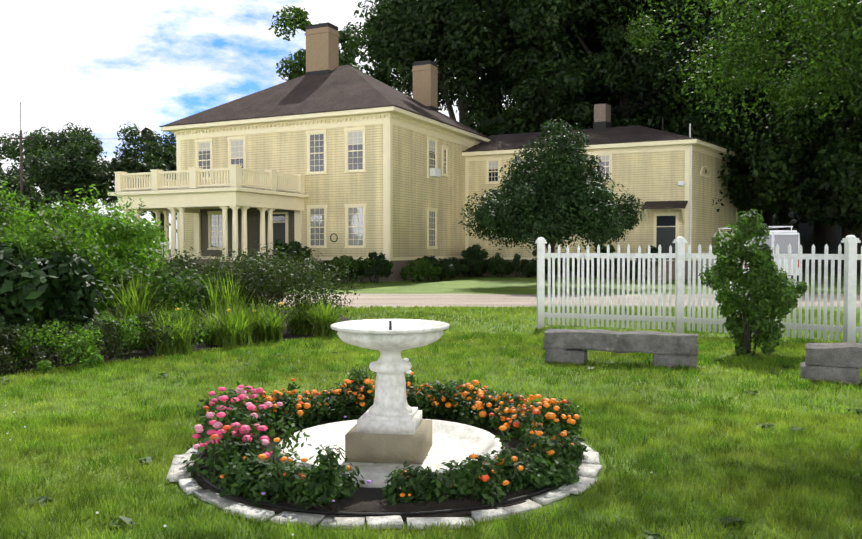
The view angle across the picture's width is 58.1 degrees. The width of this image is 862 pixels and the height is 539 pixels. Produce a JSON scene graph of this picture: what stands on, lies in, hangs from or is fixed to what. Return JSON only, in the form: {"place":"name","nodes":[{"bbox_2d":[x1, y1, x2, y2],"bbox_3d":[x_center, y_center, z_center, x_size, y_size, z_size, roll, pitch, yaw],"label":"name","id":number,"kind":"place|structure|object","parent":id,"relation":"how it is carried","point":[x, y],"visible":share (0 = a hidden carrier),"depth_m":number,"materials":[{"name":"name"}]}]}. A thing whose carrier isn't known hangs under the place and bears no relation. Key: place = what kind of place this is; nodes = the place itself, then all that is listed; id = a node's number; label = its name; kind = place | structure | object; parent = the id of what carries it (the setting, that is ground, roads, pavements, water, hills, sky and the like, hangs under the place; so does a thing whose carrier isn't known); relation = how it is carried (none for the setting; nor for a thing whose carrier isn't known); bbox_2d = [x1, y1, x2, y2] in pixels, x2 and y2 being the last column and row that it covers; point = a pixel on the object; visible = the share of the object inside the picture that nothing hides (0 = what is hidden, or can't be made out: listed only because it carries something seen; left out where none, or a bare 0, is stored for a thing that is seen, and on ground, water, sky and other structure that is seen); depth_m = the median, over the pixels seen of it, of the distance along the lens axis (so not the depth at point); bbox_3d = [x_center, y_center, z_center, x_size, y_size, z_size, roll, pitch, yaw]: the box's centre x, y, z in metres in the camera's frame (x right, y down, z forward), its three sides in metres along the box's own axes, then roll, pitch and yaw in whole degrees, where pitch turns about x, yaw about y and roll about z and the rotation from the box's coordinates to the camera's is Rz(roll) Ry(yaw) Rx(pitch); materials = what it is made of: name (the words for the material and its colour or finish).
{"place":"outdoors","nodes":[
{"label":"outdoors","id":0,"kind":"place"},
{"bbox_2d":[0,181,211,373],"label":"bush","id":1,"kind":"object","parent":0,"point":[115,238],"visible":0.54,"depth_m":13.72,"materials":[{"name":"green plant"}]},
{"bbox_2d":[23,268,352,355],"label":"tall grass","id":2,"kind":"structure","parent":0,"point":[236,325],"depth_m":12.52,"materials":[{"name":"green plant"}]},
{"bbox_2d":[0,240,445,463],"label":"shrub","id":3,"kind":"object","parent":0,"point":[266,269],"visible":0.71,"depth_m":14.01,"materials":[{"name":"green plant"}]},
{"bbox_2d":[0,0,515,248],"label":"sky","id":4,"kind":"structure","parent":0,"point":[101,65],"materials":[{"name":"white"}]},
{"bbox_2d":[0,204,861,538],"bbox_3d":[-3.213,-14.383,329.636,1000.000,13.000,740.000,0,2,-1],"label":"lawn","id":5,"kind":"structure","parent":0,"point":[496,284],"depth_m":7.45,"materials":[{"name":"green plant"}]},
{"bbox_2d":[0,304,350,375],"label":"garden bed soil","id":6,"kind":"structure","parent":5,"relation":"on","point":[143,353],"depth_m":11.56,"materials":[{"name":"brown soil"}]},
{"bbox_2d":[175,302,283,311],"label":"yellow flowers","id":7,"kind":"object","parent":6,"relation":"on","point":[281,303],"visible":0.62,"depth_m":12.42,"materials":[{"name":"plant"}]},
{"bbox_2d":[0,118,662,344],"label":"dark foliage","id":8,"kind":"object","parent":5,"relation":"on","point":[554,199],"visible":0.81,"depth_m":28.04,"materials":[{"name":"green plant"}]},
{"bbox_2d":[166,412,601,529],"bbox_3d":[-0.315,1.380,5.823,3.138,0.063,3.114,0,2,-1],"label":"stone edging","id":9,"kind":"object","parent":5,"relation":"on","point":[361,506],"visible":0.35,"depth_m":4.63,"materials":[{"name":"stone"}]},
{"bbox_2d":[261,398,508,501],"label":"purple flowers","id":10,"kind":"object","parent":9,"relation":"on","point":[368,482],"visible":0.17,"depth_m":4.60,"materials":[{"name":"purple plant"}]},
{"bbox_2d":[183,364,587,510],"bbox_3d":[-0.325,1.188,5.931,3.070,0.640,3.043,0,2,-1],"label":"flower foliage","id":11,"kind":"object","parent":9,"relation":"on","point":[252,475],"visible":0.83,"depth_m":5.07,"materials":[{"name":"green plant"}]},
{"bbox_2d":[192,385,272,458],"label":"pink flowers","id":12,"kind":"object","parent":11,"relation":"on","point":[260,428],"visible":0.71,"depth_m":5.33,"materials":[{"name":"pink plant"}]},
{"bbox_2d":[193,388,282,448],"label":"pink flowers","id":13,"kind":"object","parent":11,"relation":"on","point":[199,427],"visible":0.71,"depth_m":5.46,"materials":[{"name":"pink plant"}]},
{"bbox_2d":[203,378,567,486],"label":"orange flowers","id":14,"kind":"object","parent":11,"relation":"on","point":[485,478],"visible":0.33,"depth_m":6.04,"materials":[{"name":"plant"}]},
{"bbox_2d":[206,372,579,496],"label":"orange flowers","id":15,"kind":"object","parent":11,"relation":"on","point":[505,426],"visible":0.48,"depth_m":6.42,"materials":[{"name":"orange plant"}]},
{"bbox_2d":[274,319,504,487],"bbox_3d":[-0.303,0.897,5.804,1.720,1.030,1.720,0,2,-1],"label":"fountain","id":16,"kind":"object","parent":5,"relation":"on","point":[390,429],"visible":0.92,"depth_m":5.66,"materials":[{"name":"stone"}]},
{"bbox_2d":[5,337,791,535],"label":"white flowers","id":17,"kind":"object","parent":5,"relation":"on","point":[407,372],"visible":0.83,"depth_m":6.74,"materials":[{"name":"white plant"}]},
{"bbox_2d":[108,22,738,281],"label":"house","id":18,"kind":"structure","parent":5,"relation":"on","point":[327,156],"depth_m":37.85,"materials":[{"name":"painted wood siding"},{"name":"shingle"},{"name":"brick"}]},
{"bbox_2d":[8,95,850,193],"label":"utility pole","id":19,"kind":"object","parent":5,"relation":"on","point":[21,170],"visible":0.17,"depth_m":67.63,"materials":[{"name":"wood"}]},
{"bbox_2d":[0,1,861,500],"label":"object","id":20,"kind":"object","parent":5,"relation":"on","point":[824,233],"visible":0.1,"depth_m":46.73,"materials":[{"name":"brown plant"}]},
{"bbox_2d":[0,122,176,222],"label":"foliage","id":21,"kind":"object","parent":20,"relation":"on","point":[65,168],"visible":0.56,"depth_m":89.24,"materials":[{"name":"green plant"}]},
{"bbox_2d":[107,0,861,232],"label":"foliage","id":22,"kind":"object","parent":20,"relation":"on","point":[548,68],"visible":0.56,"depth_m":49.85,"materials":[{"name":"green plant"}]},
{"bbox_2d":[0,347,861,538],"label":"fallen leaves","id":23,"kind":"object","parent":5,"relation":"on","point":[645,533],"visible":0.71,"depth_m":4.69,"materials":[{"name":"brown plant"}]},
{"bbox_2d":[95,0,861,357],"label":"foliage","id":24,"kind":"object","parent":5,"relation":"on","point":[765,290],"visible":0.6,"depth_m":32.28,"materials":[{"name":"green plant"}]},
{"bbox_2d":[535,235,861,342],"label":"picket fence","id":25,"kind":"object","parent":5,"relation":"on","point":[850,257],"visible":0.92,"depth_m":13.79,"materials":[{"name":"paint"}]},
{"bbox_2d":[702,226,803,289],"bbox_3d":[12.066,-0.444,29.574,2.060,2.310,5.340,0,2,3],"label":"van","id":26,"kind":"object","parent":5,"relation":"on","point":[782,239],"visible":0.15,"depth_m":27.02,"materials":[{"name":"paint"}]},
{"bbox_2d":[168,293,859,307],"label":"driveway gravel","id":27,"kind":"structure","parent":0,"point":[367,300],"depth_m":22.66,"materials":[{"name":"beige gravel"}]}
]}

